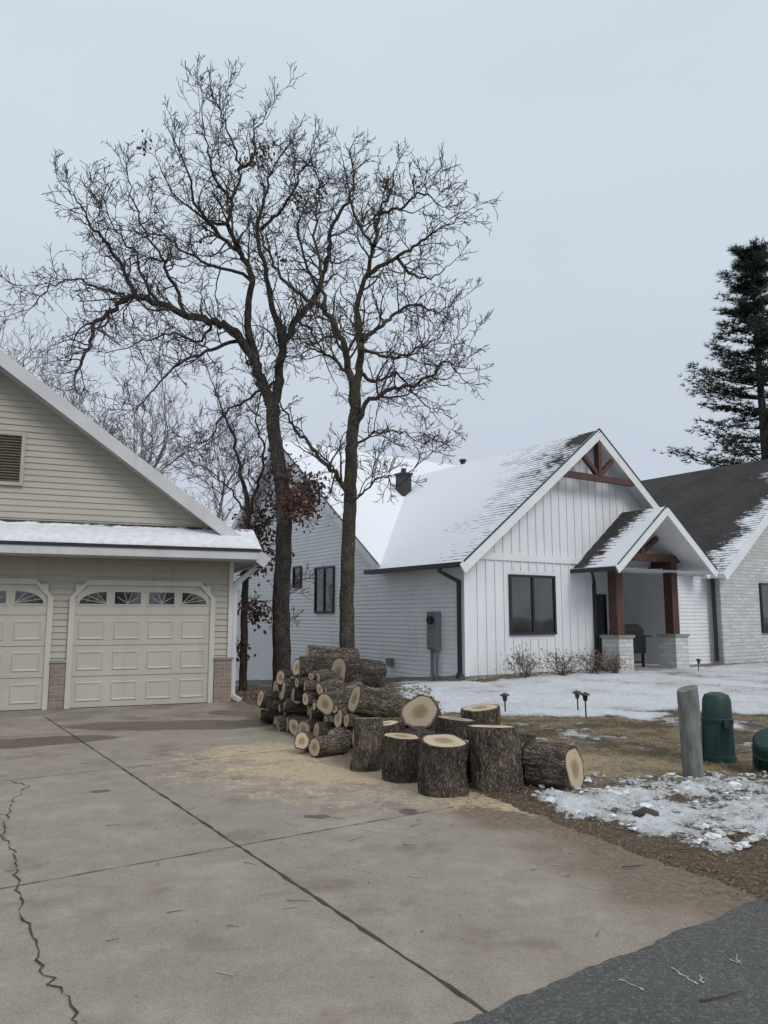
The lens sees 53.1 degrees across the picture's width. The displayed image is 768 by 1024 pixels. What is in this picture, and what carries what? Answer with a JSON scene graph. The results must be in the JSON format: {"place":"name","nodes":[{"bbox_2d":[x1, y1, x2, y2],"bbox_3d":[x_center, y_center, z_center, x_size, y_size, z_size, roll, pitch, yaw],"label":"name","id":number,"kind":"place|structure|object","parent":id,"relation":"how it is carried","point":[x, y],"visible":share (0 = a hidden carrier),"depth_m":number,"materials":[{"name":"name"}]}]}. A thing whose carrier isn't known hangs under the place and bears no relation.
{"place":"outdoors","nodes":[
{"label":"outdoors","id":0,"kind":"place"},
{"bbox_2d":[0,700,757,1023],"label":"concrete driveway","id":1,"kind":"structure","parent":0,"point":[326,952],"depth_m":4.53,"materials":[{"name":"beige concrete"}]},
{"bbox_2d":[350,717,383,771],"bbox_3d":[-0.177,2.431,8.092,0.370,0.543,0.387,0,-9,20],"label":"standing log round","id":2,"kind":"object","parent":1,"relation":"on","point":[367,746],"visible":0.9,"depth_m":7.94,"materials":[{"name":"brown wood"}]},
{"bbox_2d":[351,717,404,745],"bbox_3d":[0.045,2.642,9.068,0.774,0.434,0.425,8,-21,-31],"label":"fallen log round","id":3,"kind":"object","parent":1,"relation":"on","point":[394,719],"visible":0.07,"depth_m":9.08,"materials":[{"name":"brown wood"}]},
{"bbox_2d":[112,752,644,846],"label":"wood chips","id":4,"kind":"object","parent":1,"relation":"on","point":[326,788],"visible":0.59,"depth_m":7.02,"materials":[{"name":"beige wood"}]},
{"bbox_2d":[383,720,399,733],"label":"standing log round","id":5,"kind":"object","parent":1,"relation":"on","point":[391,726],"visible":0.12,"depth_m":8.35,"materials":[{"name":"brown wood"}]},
{"bbox_2d":[381,733,420,783],"bbox_3d":[0.170,2.411,7.553,0.389,0.436,0.397,1,-6,-15],"label":"standing log round","id":6,"kind":"object","parent":1,"relation":"on","point":[399,755],"visible":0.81,"depth_m":7.41,"materials":[{"name":"brown plant"}]},
{"bbox_2d":[417,734,468,797],"bbox_3d":[0.531,2.310,7.010,0.448,0.497,0.475,3,-8,-22],"label":"standing log round","id":7,"kind":"object","parent":1,"relation":"on","point":[441,766],"visible":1,"depth_m":6.84,"materials":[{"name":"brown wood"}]},
{"bbox_2d":[0,0,767,526],"label":"sky","id":8,"kind":"structure","parent":0,"point":[625,142],"materials":[{"name":"grey"}]},
{"bbox_2d":[396,727,434,737],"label":"fallen log round","id":9,"kind":"object","parent":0,"point":[420,732],"visible":0.23,"depth_m":8.45,"materials":[{"name":"brown wood"}]},
{"bbox_2d":[231,661,767,944],"bbox_3d":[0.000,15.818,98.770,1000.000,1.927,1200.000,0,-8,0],"label":"ground","id":10,"kind":"structure","parent":0,"point":[646,697],"depth_m":9.14,"materials":[{"name":"white snow"}]},
{"bbox_2d":[0,311,97,407],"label":"bare background tree","id":11,"kind":"object","parent":10,"relation":"on","point":[37,357],"visible":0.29,"depth_m":40.83,"materials":[{"name":"plant"}]},
{"bbox_2d":[0,327,119,432],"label":"bare background tree","id":12,"kind":"object","parent":10,"relation":"on","point":[60,385],"visible":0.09,"depth_m":46.79,"materials":[{"name":"plant"}]},
{"bbox_2d":[80,360,188,482],"bbox_3d":[-12.529,0.726,37.175,6.905,15.560,6.682,-1,-8,7],"label":"bare background tree","id":13,"kind":"object","parent":10,"relation":"on","point":[136,434],"visible":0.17,"depth_m":37.02,"materials":[{"name":"plant"}]},
{"bbox_2d":[0,350,270,711],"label":"beige garage","id":14,"kind":"structure","parent":10,"relation":"on","point":[121,564],"depth_m":13.72,"materials":[{"name":"beige"}]},
{"bbox_2d":[0,578,53,711],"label":"garage door","id":15,"kind":"structure","parent":14,"relation":"in","point":[26,605],"depth_m":13.16,"materials":[{"name":"beige metal"}]},
{"bbox_2d":[64,580,215,708],"bbox_3d":[-4.348,2.365,13.874,2.540,2.240,0.050,3,-8,-22],"label":"garage door","id":16,"kind":"structure","parent":14,"relation":"in","point":[130,643],"depth_m":13.85,"materials":[{"name":"beige metal"}]},
{"bbox_2d":[58,335,264,479],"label":"bare background tree","id":17,"kind":"object","parent":10,"relation":"on","point":[165,425],"visible":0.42,"depth_m":41.40,"materials":[{"name":"plant"}]},
{"bbox_2d":[0,55,392,689],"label":"bare oak tree","id":18,"kind":"object","parent":10,"relation":"on","point":[281,642],"visible":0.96,"depth_m":17.98,"materials":[{"name":"brown plant"}]},
{"bbox_2d":[162,399,294,522],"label":"bare background tree","id":19,"kind":"object","parent":10,"relation":"on","point":[219,515],"visible":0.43,"depth_m":42.60,"materials":[{"name":"plant"}]},
{"bbox_2d":[167,336,342,691],"bbox_3d":[-3.096,-0.057,18.737,5.097,9.018,2.654,-4,-9,29],"label":"oak with dead leaves","id":20,"kind":"object","parent":10,"relation":"on","point":[249,510],"visible":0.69,"depth_m":18.19,"materials":[{"name":"brown plant"}]},
{"bbox_2d":[257,645,410,756],"bbox_3d":[-1.001,2.483,10.630,1.909,1.224,3.612,5,-9,-33],"label":"firewood pile","id":21,"kind":"object","parent":10,"relation":"on","point":[316,700],"visible":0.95,"depth_m":10.26,"materials":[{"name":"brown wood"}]},
{"bbox_2d":[234,463,463,679],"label":"lap siding side wall","id":22,"kind":"structure","parent":10,"relation":"on","point":[390,614],"depth_m":22.66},
{"bbox_2d":[386,611,440,680],"bbox_3d":[0.701,3.552,20.324,0.245,1.820,2.300,5,-9,-34],"label":"electric meter box","id":23,"kind":"object","parent":22,"relation":"attached to","point":[433,619],"visible":0.88,"depth_m":19.53,"materials":[{"name":"grey metal"}]},
{"bbox_2d":[292,566,556,634],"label":"windows","id":24,"kind":"structure","parent":22,"relation":"attached to","point":[532,604],"depth_m":20.29,"materials":[{"name":"black glass"}]},
{"bbox_2d":[284,428,660,678],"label":"gutters and downspouts","id":25,"kind":"object","parent":22,"relation":"attached to","point":[439,566],"visible":0.91,"depth_m":19.22,"materials":[{"name":"black metal"}]},
{"bbox_2d":[370,431,594,574],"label":"snowy roof","id":26,"kind":"structure","parent":22,"relation":"on","point":[460,513],"depth_m":22.08,"materials":[{"name":"snow"}]},
{"bbox_2d":[220,116,503,648],"bbox_3d":[-0.490,-3.150,17.307,6.306,14.448,5.045,0,-8,0],"label":"bare oak tree","id":27,"kind":"object","parent":10,"relation":"on","point":[347,581],"visible":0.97,"depth_m":16.99,"materials":[{"name":"brown plant"}]},
{"bbox_2d":[0,685,767,1001],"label":"fallen leaves","id":28,"kind":"object","parent":10,"relation":"on","point":[661,869],"depth_m":5.11,"materials":[{"name":"brown plant"}]},
{"bbox_2d":[400,694,441,729],"bbox_3d":[0.452,2.390,8.852,0.464,0.458,0.422,21,-31,33],"label":"fallen log round","id":29,"kind":"object","parent":28,"relation":"on","point":[422,710],"visible":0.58,"depth_m":8.71,"materials":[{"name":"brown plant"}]},
{"bbox_2d":[235,669,590,684],"bbox_3d":[-0.629,6.221,26.421,4.664,2.370,16.200,5,-9,-34],"label":"foundation","id":30,"kind":"object","parent":10,"relation":"on","point":[391,679],"visible":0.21,"depth_m":20.11,"materials":[{"name":"concrete"}]},
{"bbox_2d":[435,716,476,739],"bbox_3d":[0.734,2.395,7.897,0.438,0.570,0.388,-3,-8,21],"label":"standing log round","id":31,"kind":"object","parent":10,"relation":"on","point":[456,726],"visible":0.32,"depth_m":7.78,"materials":[{"name":"brown wood"}]},
{"bbox_2d":[465,740,470,782],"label":"standing log round","id":32,"kind":"object","parent":10,"relation":"on","point":[468,767],"visible":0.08,"depth_m":7.39,"materials":[{"name":"brown plant"}]},
{"bbox_2d":[461,704,500,724],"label":"standing log round","id":33,"kind":"object","parent":10,"relation":"on","point":[485,714],"visible":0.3,"depth_m":8.23,"materials":[{"name":"brown wood"}]},
{"bbox_2d":[466,725,523,792],"bbox_3d":[1.039,2.289,7.214,0.500,0.586,0.466,4,-12,-39],"label":"standing log round","id":34,"kind":"object","parent":10,"relation":"on","point":[496,760],"visible":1,"depth_m":7.05,"materials":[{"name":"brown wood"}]},
{"bbox_2d":[500,693,509,711],"bbox_3d":[1.997,3.168,12.685,0.160,0.370,0.156,-1,-6,0],"label":"path light","id":35,"kind":"object","parent":10,"relation":"on","point":[504,696],"visible":0.95,"depth_m":12.67,"materials":[{"name":"black metal"}]},
{"bbox_2d":[519,733,535,780],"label":"standing log round","id":36,"kind":"object","parent":10,"relation":"on","point":[526,739],"visible":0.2,"depth_m":7.35,"materials":[{"name":"brown plant"}]},
{"bbox_2d":[495,642,567,677],"bbox_3d":[3.409,3.619,18.661,1.597,0.889,1.655,6,-10,-39],"label":"bare shrub","id":37,"kind":"object","parent":10,"relation":"on","point":[527,668],"visible":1,"depth_m":18.64,"materials":[{"name":"brown plant"}]},
{"bbox_2d":[523,741,584,789],"bbox_3d":[1.589,2.366,7.164,0.444,0.430,0.450,-7,-32,36],"label":"fallen log round","id":38,"kind":"object","parent":10,"relation":"on","point":[553,765],"visible":0.95,"depth_m":7.04,"materials":[{"name":"brown wood"}]},
{"bbox_2d":[463,447,652,676],"bbox_3d":[5.169,1.237,22.489,9.235,6.590,2.255,5,-9,-34],"label":"board and batten front","id":39,"kind":"object","parent":10,"relation":"on","point":[560,527],"visible":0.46,"depth_m":20.62,"materials":[{"name":"white wood"}]},
{"bbox_2d":[541,648,596,675],"bbox_3d":[4.529,3.781,19.254,1.552,0.713,1.420,0,-8,0],"label":"bare shrub","id":40,"kind":"object","parent":10,"relation":"on","point":[561,661],"visible":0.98,"depth_m":19.24,"materials":[{"name":"brown plant"}]},
{"bbox_2d":[573,690,581,709],"bbox_3d":[3.247,3.185,12.889,0.160,0.390,0.156,-1,-8,0],"label":"path light","id":41,"kind":"object","parent":10,"relation":"on","point":[577,693],"visible":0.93,"depth_m":12.87,"materials":[{"name":"black metal"}]},
{"bbox_2d":[580,692,589,717],"bbox_3d":[3.146,3.034,11.994,0.160,0.450,0.156,-1,-5,0],"label":"path light","id":42,"kind":"object","parent":10,"relation":"on","point":[585,695],"visible":0.96,"depth_m":11.97,"materials":[{"name":"black metal"}]},
{"bbox_2d":[572,645,626,673],"bbox_3d":[5.378,3.846,20.059,1.554,0.762,1.396,0,-8,0],"label":"bare shrub","id":43,"kind":"object","parent":10,"relation":"on","point":[596,666],"visible":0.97,"depth_m":19.98,"materials":[{"name":"brown plant"}]},
{"bbox_2d":[596,650,644,673],"bbox_3d":[6.054,3.934,20.100,1.249,0.634,1.158,0,-8,0],"label":"bare shrub","id":44,"kind":"object","parent":10,"relation":"on","point":[615,664],"visible":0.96,"depth_m":20.00,"materials":[{"name":"brown plant"}]},
{"bbox_2d":[570,505,718,670],"bbox_3d":[8.197,2.223,22.215,6.500,4.570,1.672,5,-9,-34],"label":"porch gutter","id":45,"kind":"object","parent":10,"relation":"on","point":[593,570],"visible":0.7,"depth_m":21.30,"materials":[{"name":"metal"}]},
{"bbox_2d":[632,807,658,816],"bbox_3d":[2.061,2.369,6.037,0.244,0.105,0.173,2,-8,-12],"label":"rock","id":46,"kind":"object","parent":10,"relation":"on","point":[642,811],"visible":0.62,"depth_m":5.99,"materials":[{"name":"grey stone"}]},
{"bbox_2d":[602,636,689,671],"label":"stone column bases","id":47,"kind":"object","parent":10,"relation":"on","point":[673,652],"visible":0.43,"depth_m":21.91,"materials":[{"name":"white stone"}]},
{"bbox_2d":[600,634,689,637],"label":"column caps","id":48,"kind":"object","parent":47,"relation":"on","point":[633,636],"depth_m":20.96,"materials":[{"name":"stone"}]},
{"bbox_2d":[563,440,680,634],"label":"timber posts and trusses","id":49,"kind":"object","parent":48,"relation":"on","point":[615,594],"visible":0.66,"depth_m":21.71,"materials":[{"name":"brown wood"}]},
{"bbox_2d":[573,507,662,568],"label":"porch roof snow side","id":50,"kind":"structure","parent":49,"relation":"on","point":[619,536],"depth_m":21.23,"materials":[{"name":"white snow"}]},
{"bbox_2d":[605,506,718,577],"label":"porch rake boards","id":51,"kind":"object","parent":50,"relation":"attached to","point":[680,528],"visible":0.94,"depth_m":21.39,"materials":[{"name":"white wood"}]},
{"bbox_2d":[645,517,711,575],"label":"porch ceiling","id":52,"kind":"structure","parent":49,"relation":"on","point":[672,540],"depth_m":22.38,"materials":[{"name":"white wood"}]},
{"bbox_2d":[529,770,767,850],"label":"snow clods","id":53,"kind":"object","parent":10,"relation":"on","point":[717,833],"visible":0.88,"depth_m":6.40,"materials":[{"name":"white snow"}]},
{"bbox_2d":[594,565,712,664],"bbox_3d":[7.335,3.446,24.306,5.700,3.300,3.200,5,-9,-34],"label":"entry siding","id":54,"kind":"object","parent":10,"relation":"on","point":[643,600],"visible":0.29,"depth_m":24.18,"materials":[{"name":"white wood"}]},
{"bbox_2d":[596,594,607,658],"bbox_3d":[6.071,3.648,24.048,2.750,2.170,0.125,5,-9,-34],"label":"front door","id":55,"kind":"structure","parent":54,"relation":"attached to","point":[602,614],"depth_m":24.76,"materials":[{"name":"black metal"}]},
{"bbox_2d":[590,663,767,672],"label":"porch slab","id":56,"kind":"structure","parent":10,"relation":"on","point":[651,668],"depth_m":21.86,"materials":[{"name":"grey concrete"}]},
{"bbox_2d":[609,624,650,666],"bbox_3d":[7.115,3.895,22.407,1.700,1.240,0.635,5,-9,-34],"label":"porch grill","id":57,"kind":"object","parent":56,"relation":"on","point":[639,639],"visible":0.38,"depth_m":22.36,"materials":[{"name":"black metal"}]},
{"bbox_2d":[677,685,703,778],"bbox_3d":[3.018,2.182,7.570,0.203,0.930,0.208,1,-8,-17],"label":"weathered post","id":58,"kind":"object","parent":10,"relation":"on","point":[690,726],"visible":0.96,"depth_m":7.50,"materials":[{"name":"grey wood"}]},
{"bbox_2d":[652,236,767,467],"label":"pine tree","id":59,"kind":"object","parent":10,"relation":"on","point":[750,266],"visible":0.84,"depth_m":43.38,"materials":[{"name":"green plant"}]},
{"bbox_2d":[700,692,736,763],"bbox_3d":[3.691,2.372,8.510,0.400,0.745,0.342,3,-8,-11],"label":"utility pedestal","id":60,"kind":"object","parent":10,"relation":"on","point":[717,731],"visible":0.95,"depth_m":8.39,"materials":[{"name":"green plastic"}]},
{"bbox_2d":[708,525,767,663],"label":"painted stone wall","id":61,"kind":"structure","parent":10,"relation":"on","point":[742,637],"depth_m":24.97,"materials":[{"name":"white stone"}]},
{"bbox_2d":[758,583,767,632],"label":"stone wall window","id":62,"kind":"structure","parent":61,"relation":"attached to","point":[763,593],"depth_m":25.60,"materials":[{"name":"black glass"}]},
{"bbox_2d":[752,728,767,771],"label":"utility pedestal","id":63,"kind":"object","parent":10,"relation":"on","point":[760,749],"visible":0.98,"depth_m":7.79,"materials":[{"name":"green plastic"}]},
{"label":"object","id":64,"kind":"object","parent":10,"relation":"on","visible":0},
{"bbox_2d":[283,441,456,563],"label":"roof front","id":65,"kind":"structure","parent":64,"relation":"on","point":[375,522],"depth_m":26.22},
{"bbox_2d":[235,460,271,528],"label":"roof back","id":66,"kind":"structure","parent":65,"relation":"attached to","point":[260,487],"depth_m":29.00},
{"bbox_2d":[395,468,412,496],"bbox_3d":[0.693,-0.600,27.211,0.480,1.900,0.480,5,-9,-34],"label":"chimney","id":67,"kind":"object","parent":65,"relation":"on","point":[406,488],"visible":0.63,"depth_m":27.10,"materials":[{"name":"grey metal"}]},
{"bbox_2d":[231,432,709,578],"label":"rake boards","id":68,"kind":"object","parent":64,"relation":"attached to","point":[523,509],"visible":0.54,"depth_m":21.34,"materials":[{"name":"white wood"}]},
{"bbox_2d":[593,431,704,575],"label":"roof soffit","id":69,"kind":"structure","parent":64,"relation":"on","point":[618,472],"depth_m":22.57,"materials":[{"name":"white wood"}]},
{"bbox_2d":[459,459,465,464],"bbox_3d":[2.841,-1.298,27.611,0.260,1.190,0.260,5,-9,-34],"label":"roof vent pipe","id":70,"kind":"object","parent":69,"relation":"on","point":[462,461],"visible":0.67,"depth_m":27.60,"materials":[{"name":"black metal"}]},
{"bbox_2d":[641,459,767,578],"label":"wing roof","id":71,"kind":"structure","parent":64,"relation":"on","point":[720,512],"depth_m":28.16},
{"bbox_2d":[723,513,767,580],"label":"wing rake","id":72,"kind":"object","parent":71,"relation":"attached to","point":[744,550],"visible":1,"depth_m":24.62,"materials":[{"name":"white wood"}]},
{"bbox_2d":[453,895,767,1023],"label":"asphalt street","id":73,"kind":"structure","parent":0,"point":[675,977],"depth_m":3.30,"materials":[{"name":"grey asphalt"}]},
{"bbox_2d":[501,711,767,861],"bbox_3d":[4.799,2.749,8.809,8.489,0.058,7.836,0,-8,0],"label":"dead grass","id":74,"kind":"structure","parent":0,"point":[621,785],"depth_m":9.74,"materials":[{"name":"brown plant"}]}
]}

